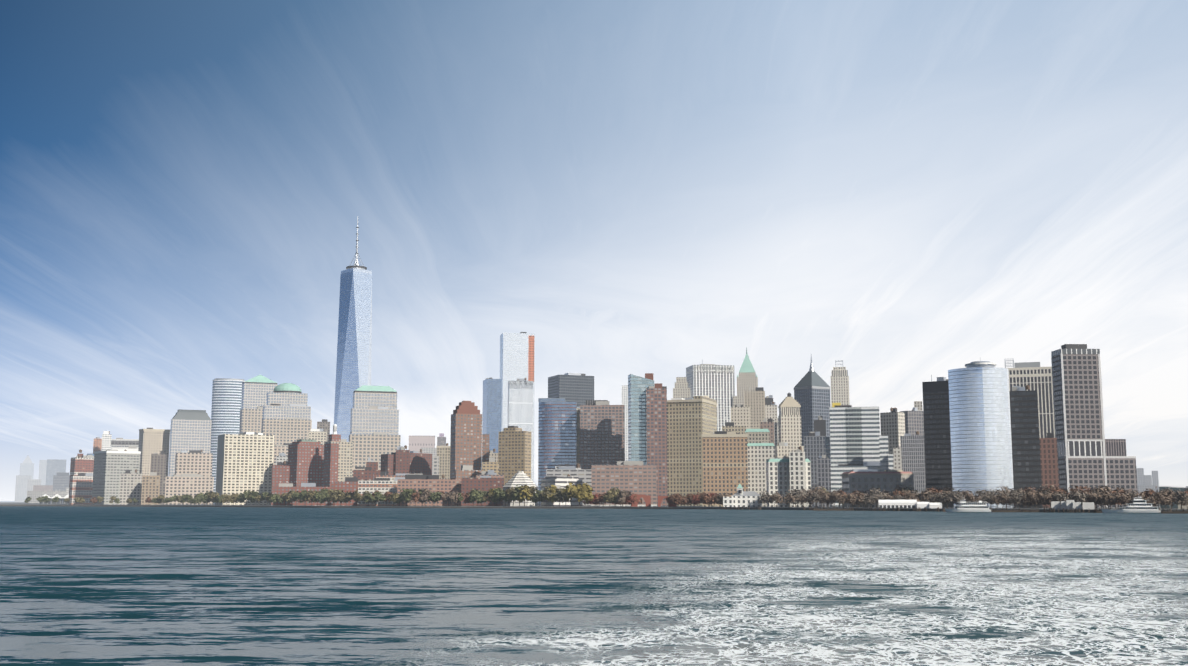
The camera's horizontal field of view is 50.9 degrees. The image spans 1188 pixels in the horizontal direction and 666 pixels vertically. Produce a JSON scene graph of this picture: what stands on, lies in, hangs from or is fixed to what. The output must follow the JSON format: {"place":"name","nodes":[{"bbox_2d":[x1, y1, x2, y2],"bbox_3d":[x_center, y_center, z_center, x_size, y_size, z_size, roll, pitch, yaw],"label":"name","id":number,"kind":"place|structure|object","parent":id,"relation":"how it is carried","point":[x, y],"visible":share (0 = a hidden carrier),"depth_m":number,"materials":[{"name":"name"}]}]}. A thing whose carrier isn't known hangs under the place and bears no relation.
{"place":"outdoors","nodes":[
{"label":"outdoors","id":0,"kind":"place"},
{"bbox_2d":[0,501,1186,512],"bbox_3d":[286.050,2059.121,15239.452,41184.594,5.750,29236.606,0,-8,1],"label":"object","id":1,"kind":"structure","parent":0,"point":[8,503],"depth_m":1612.62,"materials":[{"name":"concrete"}]},
{"bbox_2d":[15,455,69,502],"bbox_3d":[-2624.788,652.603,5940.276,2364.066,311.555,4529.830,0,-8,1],"label":"distant buildings","id":2,"kind":"structure","parent":1,"relation":"on","point":[53,479],"depth_m":5932.62,"materials":[{"name":"white concrete"}]},
{"bbox_2d":[39,494,68,503],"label":"ferry terminal","id":3,"kind":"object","parent":1,"relation":"on","point":[61,501],"visible":0.33,"depth_m":2875.74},
{"bbox_2d":[68,449,93,504],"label":"brick building","id":4,"kind":"structure","parent":1,"relation":"on","point":[81,475],"depth_m":2455.44,"materials":[{"name":"red brick"}]},
{"bbox_2d":[24,496,151,504],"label":"trees","id":5,"kind":"object","parent":1,"relation":"on","point":[81,500],"visible":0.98,"depth_m":2213.23,"materials":[{"name":"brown plant"}]},
{"bbox_2d":[93,431,111,451],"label":"orange building","id":6,"kind":"structure","parent":1,"relation":"on","point":[103,443],"depth_m":2864.61,"materials":[{"name":"concrete"}]},
{"bbox_2d":[92,449,140,504],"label":"building","id":7,"kind":"structure","parent":1,"relation":"on","point":[110,467],"depth_m":2358.57,"materials":[{"name":"grey concrete"}]},
{"bbox_2d":[111,438,138,450],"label":"grey building","id":8,"kind":"structure","parent":1,"relation":"on","point":[120,444],"depth_m":2738.78,"materials":[{"name":"grey concrete"}]},
{"bbox_2d":[119,428,169,504],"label":"beige tower","id":9,"kind":"structure","parent":1,"relation":"on","point":[149,480],"depth_m":2357.45,"materials":[{"name":"beige concrete"}]},
{"bbox_2d":[151,494,223,504],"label":"trees","id":10,"kind":"object","parent":1,"relation":"on","point":[179,498],"visible":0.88,"depth_m":2045.29,"materials":[{"name":"green plant"}]},
{"bbox_2d":[164,409,213,504],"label":"high-rise building","id":11,"kind":"structure","parent":1,"relation":"on","point":[190,461],"depth_m":2515.02,"materials":[{"name":"grey concrete"}]},
{"bbox_2d":[211,378,244,503],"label":"skyscraper","id":12,"kind":"structure","parent":1,"relation":"on","point":[226,403],"depth_m":2915.55,"materials":[{"name":"glass"}]},
{"bbox_2d":[215,432,273,504],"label":"gateway building","id":13,"kind":"structure","parent":1,"relation":"on","point":[244,461],"depth_m":2121.37,"materials":[{"name":"beige concrete"}]},
{"bbox_2d":[239,375,276,433],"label":"skyscraper","id":14,"kind":"structure","parent":1,"relation":"on","point":[256,389],"depth_m":2671.25,"materials":[{"name":"white concrete"}]},
{"bbox_2d":[194,490,323,505],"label":"trees","id":15,"kind":"object","parent":1,"relation":"on","point":[302,496],"visible":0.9,"depth_m":1896.48,"materials":[{"name":"green plant"}]},
{"bbox_2d":[261,383,311,464],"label":"skyscraper","id":16,"kind":"structure","parent":1,"relation":"on","point":[286,420],"depth_m":2505.75,"materials":[{"name":"beige stone"}]},
{"bbox_2d":[271,439,323,504],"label":"brick tower","id":17,"kind":"structure","parent":1,"relation":"on","point":[301,462],"depth_m":2059.39,"materials":[{"name":"brick"}]},
{"bbox_2d":[308,419,329,444],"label":"building","id":18,"kind":"structure","parent":1,"relation":"on","point":[321,433],"depth_m":2296.74,"materials":[{"name":"beige concrete"}]},
{"bbox_2d":[323,424,352,486],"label":"lantern tower","id":19,"kind":"structure","parent":1,"relation":"on","point":[338,455],"depth_m":2030.47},
{"bbox_2d":[273,445,409,505],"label":"building brick row","id":20,"kind":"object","parent":1,"relation":"on","point":[371,478],"visible":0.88,"depth_m":1855.00,"materials":[{"name":"red brick"}]},
{"bbox_2d":[334,219,371,441],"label":"skyscraper","id":21,"kind":"structure","parent":1,"relation":"on","point":[353,364],"depth_m":2401.02,"materials":[{"name":"blue glass"}]},
{"bbox_2d":[314,488,411,505],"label":"trees","id":22,"kind":"object","parent":1,"relation":"on","point":[329,495],"visible":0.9,"depth_m":1772.48,"materials":[{"name":"green plant"}]},
{"bbox_2d":[349,385,400,476],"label":"skyscraper","id":23,"kind":"structure","parent":1,"relation":"on","point":[374,426],"depth_m":2193.77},
{"bbox_2d":[409,433,445,474],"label":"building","id":24,"kind":"structure","parent":1,"relation":"on","point":[425,444],"depth_m":4144.43,"materials":[{"name":"grey concrete"}]},
{"bbox_2d":[409,443,449,478],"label":"building","id":25,"kind":"structure","parent":1,"relation":"on","point":[420,463],"depth_m":2050.55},
{"bbox_2d":[400,488,511,505],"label":"trees","id":26,"kind":"object","parent":1,"relation":"on","point":[423,495],"visible":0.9,"depth_m":1686.20,"materials":[{"name":"green plant"}]},
{"bbox_2d":[450,401,497,478],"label":"brick building","id":27,"kind":"structure","parent":1,"relation":"on","point":[470,452],"depth_m":1941.71,"materials":[{"name":"brick"}]},
{"bbox_2d":[482,378,501,452],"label":"glass building","id":28,"kind":"structure","parent":1,"relation":"on","point":[492,407],"depth_m":2660.90,"materials":[{"name":"blue glass"}]},
{"bbox_2d":[482,426,530,484],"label":"high-rise building","id":29,"kind":"structure","parent":1,"relation":"on","point":[514,450],"depth_m":1890.37,"materials":[{"name":"beige concrete"}]},
{"bbox_2d":[500,332,534,482],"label":"skyscraper","id":30,"kind":"structure","parent":1,"relation":"on","point":[517,355],"depth_m":2967.61,"materials":[{"name":"glass"}]},
{"bbox_2d":[508,378,532,480],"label":"skyscraper","id":31,"kind":"structure","parent":1,"relation":"on","point":[520,403],"depth_m":2445.91,"materials":[{"name":"grey glass"}]},
{"bbox_2d":[503,471,537,505],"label":"pyramid-roofed building","id":32,"kind":"structure","parent":1,"relation":"on","point":[520,478],"depth_m":1681.53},
{"bbox_2d":[397,461,656,505],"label":"low-rise building","id":33,"kind":"structure","parent":1,"relation":"on","point":[637,477],"depth_m":1724.89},
{"bbox_2d":[488,484,567,505],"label":"trees","id":34,"kind":"object","parent":1,"relation":"on","point":[551,494],"visible":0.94,"depth_m":1625.64,"materials":[{"name":"green plant"}]},
{"bbox_2d":[538,398,579,505],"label":"skyscraper","id":35,"kind":"structure","parent":1,"relation":"on","point":[557,431],"depth_m":1937.15,"materials":[{"name":"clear glass"}]},
{"bbox_2d":[541,474,582,505],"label":"low building","id":36,"kind":"structure","parent":1,"relation":"on","point":[562,482],"depth_m":1670.66,"materials":[{"name":"white concrete"}]},
{"bbox_2d":[548,373,593,407],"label":"dark glass building","id":37,"kind":"structure","parent":1,"relation":"on","point":[578,388],"depth_m":2532.36,"materials":[{"name":"grey glass"}]},
{"bbox_2d":[563,481,594,506],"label":"wagner park trees","id":38,"kind":"object","parent":1,"relation":"on","point":[579,492],"visible":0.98,"depth_m":1592.87,"materials":[{"name":"green"}]},
{"bbox_2d":[578,400,624,468],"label":"office building","id":39,"kind":"structure","parent":1,"relation":"on","point":[601,432],"depth_m":1904.47,"materials":[{"name":"concrete"}]},
{"bbox_2d":[582,492,641,506],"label":"trees","id":40,"kind":"object","parent":1,"relation":"on","point":[599,498],"visible":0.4,"depth_m":1592.05,"materials":[{"name":"brown"}]},
{"bbox_2d":[603,487,631,506],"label":"wagner park trees","id":41,"kind":"object","parent":1,"relation":"on","point":[613,495],"visible":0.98,"depth_m":1569.42,"materials":[{"name":"green plant"}]},
{"bbox_2d":[622,385,627,460],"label":"skyscraper","id":42,"kind":"structure","parent":1,"relation":"on","point":[625,395],"depth_m":3598.98,"materials":[{"name":"grey concrete"}]},
{"bbox_2d":[628,373,667,505],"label":"glass apartment tower","id":43,"kind":"structure","parent":1,"relation":"on","point":[647,420],"depth_m":1808.36,"materials":[{"name":"blue glass"}]},
{"bbox_2d":[631,494,676,506],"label":"wagner park pavilions","id":44,"kind":"object","parent":1,"relation":"on","point":[647,498],"visible":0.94,"depth_m":1574.84,"materials":[{"name":"red brick"}]},
{"bbox_2d":[673,377,689,397],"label":"art deco building","id":45,"kind":"structure","parent":1,"relation":"on","point":[681,389],"depth_m":2612.07,"materials":[{"name":"beige stone"}]},
{"bbox_2d":[667,395,716,505],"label":"high-rise building","id":46,"kind":"structure","parent":1,"relation":"on","point":[690,421],"depth_m":1817.07,"materials":[{"name":"beige concrete"}]},
{"bbox_2d":[667,492,730,506],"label":"trees","id":47,"kind":"object","parent":1,"relation":"on","point":[688,499],"visible":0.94,"depth_m":1523.15,"materials":[{"name":"brown plant"}]},
{"bbox_2d":[686,360,734,430],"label":"skyscraper","id":48,"kind":"structure","parent":1,"relation":"on","point":[714,382],"depth_m":2607.81,"materials":[{"name":"white concrete"}]},
{"bbox_2d":[702,428,747,506],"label":"apartment building","id":49,"kind":"structure","parent":1,"relation":"on","point":[725,461],"depth_m":1595.73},
{"bbox_2d":[723,484,761,506],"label":"building","id":50,"kind":"structure","parent":1,"relation":"on","point":[740,498],"depth_m":1468.53,"materials":[{"name":"white paint"}]},
{"bbox_2d":[733,348,757,406],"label":"skyscraper","id":51,"kind":"structure","parent":1,"relation":"on","point":[747,378],"depth_m":2627.58,"materials":[{"name":"beige stone"}]},
{"bbox_2d":[722,422,774,506],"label":"building","id":52,"kind":"structure","parent":1,"relation":"on","point":[760,449],"depth_m":1618.31,"materials":[{"name":"beige concrete"}]},
{"bbox_2d":[731,387,778,445],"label":"tan building blocks","id":53,"kind":"structure","parent":1,"relation":"on","point":[758,410],"depth_m":2258.26,"materials":[{"name":"beige concrete"}]},
{"bbox_2d":[766,446,810,506],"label":"apartment building","id":54,"kind":"structure","parent":1,"relation":"on","point":[783,475],"depth_m":1512.55,"materials":[{"name":"beige concrete"}]},
{"bbox_2d":[775,393,803,458],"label":"skyscraper","id":55,"kind":"structure","parent":1,"relation":"on","point":[789,427],"depth_m":1890.11,"materials":[{"name":"beige stone"}]},
{"bbox_2d":[794,355,831,506],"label":"skyscraper","id":56,"kind":"structure","parent":1,"relation":"on","point":[812,392],"depth_m":2124.39,"materials":[{"name":"glass"}]},
{"bbox_2d":[830,361,849,406],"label":"exchange building","id":57,"kind":"structure","parent":1,"relation":"on","point":[839,377],"depth_m":2381.84,"materials":[{"name":"beige stone"}]},
{"bbox_2d":[820,403,893,506],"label":"skyscraper","id":58,"kind":"structure","parent":1,"relation":"on","point":[855,440],"depth_m":1642.16,"materials":[{"name":"white concrete"}]},
{"bbox_2d":[841,469,913,506],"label":"custom house","id":59,"kind":"structure","parent":1,"relation":"on","point":[853,480],"depth_m":1411.65,"materials":[{"name":"grey stone"}]},
{"bbox_2d":[880,401,925,492],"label":"skyscraper","id":60,"kind":"structure","parent":1,"relation":"on","point":[903,431],"depth_m":1848.14,"materials":[{"name":"grey concrete"}]},
{"bbox_2d":[878,500,941,507],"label":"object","id":61,"kind":"object","parent":1,"relation":"on","point":[899,503],"visible":0.85,"depth_m":1239.27,"materials":[{"name":"white"}]},
{"bbox_2d":[922,375,952,506],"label":"skyscraper","id":62,"kind":"structure","parent":1,"relation":"on","point":[937,443],"depth_m":1424.69,"materials":[{"name":"black glass"}]},
{"bbox_2d":[757,490,1187,508],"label":"trees","id":63,"kind":"object","parent":1,"relation":"on","point":[1159,498],"visible":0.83,"depth_m":1198.85,"materials":[{"name":"brown plant"}]},
{"bbox_2d":[809,484,1135,508],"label":"trees","id":64,"kind":"object","parent":1,"relation":"on","point":[1101,488],"visible":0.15,"depth_m":1256.40,"materials":[{"name":"brown plant"}]},
{"bbox_2d":[948,361,1013,507],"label":"skyscraper","id":65,"kind":"structure","parent":1,"relation":"on","point":[980,428],"depth_m":1290.49,"materials":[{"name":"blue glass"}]},
{"bbox_2d":[786,486,1187,508],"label":"trees","id":66,"kind":"object","parent":1,"relation":"on","point":[1106,496],"visible":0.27,"depth_m":1210.94,"materials":[{"name":"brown plant"}]},
{"bbox_2d":[1005,360,1054,437],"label":"skyscraper","id":67,"kind":"structure","parent":1,"relation":"on","point":[1035,376],"depth_m":1595.29,"materials":[{"name":"white concrete"}]},
{"bbox_2d":[1009,385,1058,507],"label":"skyscraper","id":68,"kind":"structure","parent":1,"relation":"on","point":[1035,459],"depth_m":1315.96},
{"bbox_2d":[1051,500,1093,508],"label":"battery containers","id":69,"kind":"object","parent":1,"relation":"on","point":[1068,504],"visible":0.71,"depth_m":1089.10,"materials":[{"name":"white metal"}]},
{"bbox_2d":[1051,344,1137,506],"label":"skyscraper","id":70,"kind":"structure","parent":1,"relation":"on","point":[1090,455],"depth_m":1473.46,"materials":[{"name":"grey concrete"}]},
{"bbox_2d":[1136,468,1187,503],"bbox_3d":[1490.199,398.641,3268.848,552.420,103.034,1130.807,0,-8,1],"label":"building","id":71,"kind":"structure","parent":1,"relation":"on","point":[1144,482],"depth_m":3462.23,"materials":[{"name":"white concrete"}]},
{"bbox_2d":[1159,486,1187,508],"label":"building","id":72,"kind":"structure","parent":1,"relation":"on","point":[1182,489],"depth_m":1195.43,"materials":[{"name":"grey concrete"}]},
{"bbox_2d":[0,506,1187,665],"bbox_3d":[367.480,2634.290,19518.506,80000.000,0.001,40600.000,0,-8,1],"label":"water surface","id":73,"kind":"object","parent":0,"point":[174,586],"depth_m":145.65,"materials":[{"name":"liquid"}]},
{"bbox_2d":[721,506,1187,513],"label":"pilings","id":74,"kind":"object","parent":73,"relation":"on","point":[1053,511],"visible":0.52,"depth_m":1096.83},
{"bbox_2d":[945,499,990,511],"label":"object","id":75,"kind":"object","parent":73,"relation":"on","point":[964,506],"visible":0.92,"depth_m":1084.97,"materials":[{"name":"white metal"}]},
{"bbox_2d":[1101,496,1160,512],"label":"dinner yacht","id":76,"kind":"object","parent":73,"relation":"on","point":[1139,505],"visible":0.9,"depth_m":999.21,"materials":[{"name":"white metal"}]},
{"bbox_2d":[0,0,1187,500],"label":"sky","id":77,"kind":"structure","parent":0,"point":[902,193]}
]}

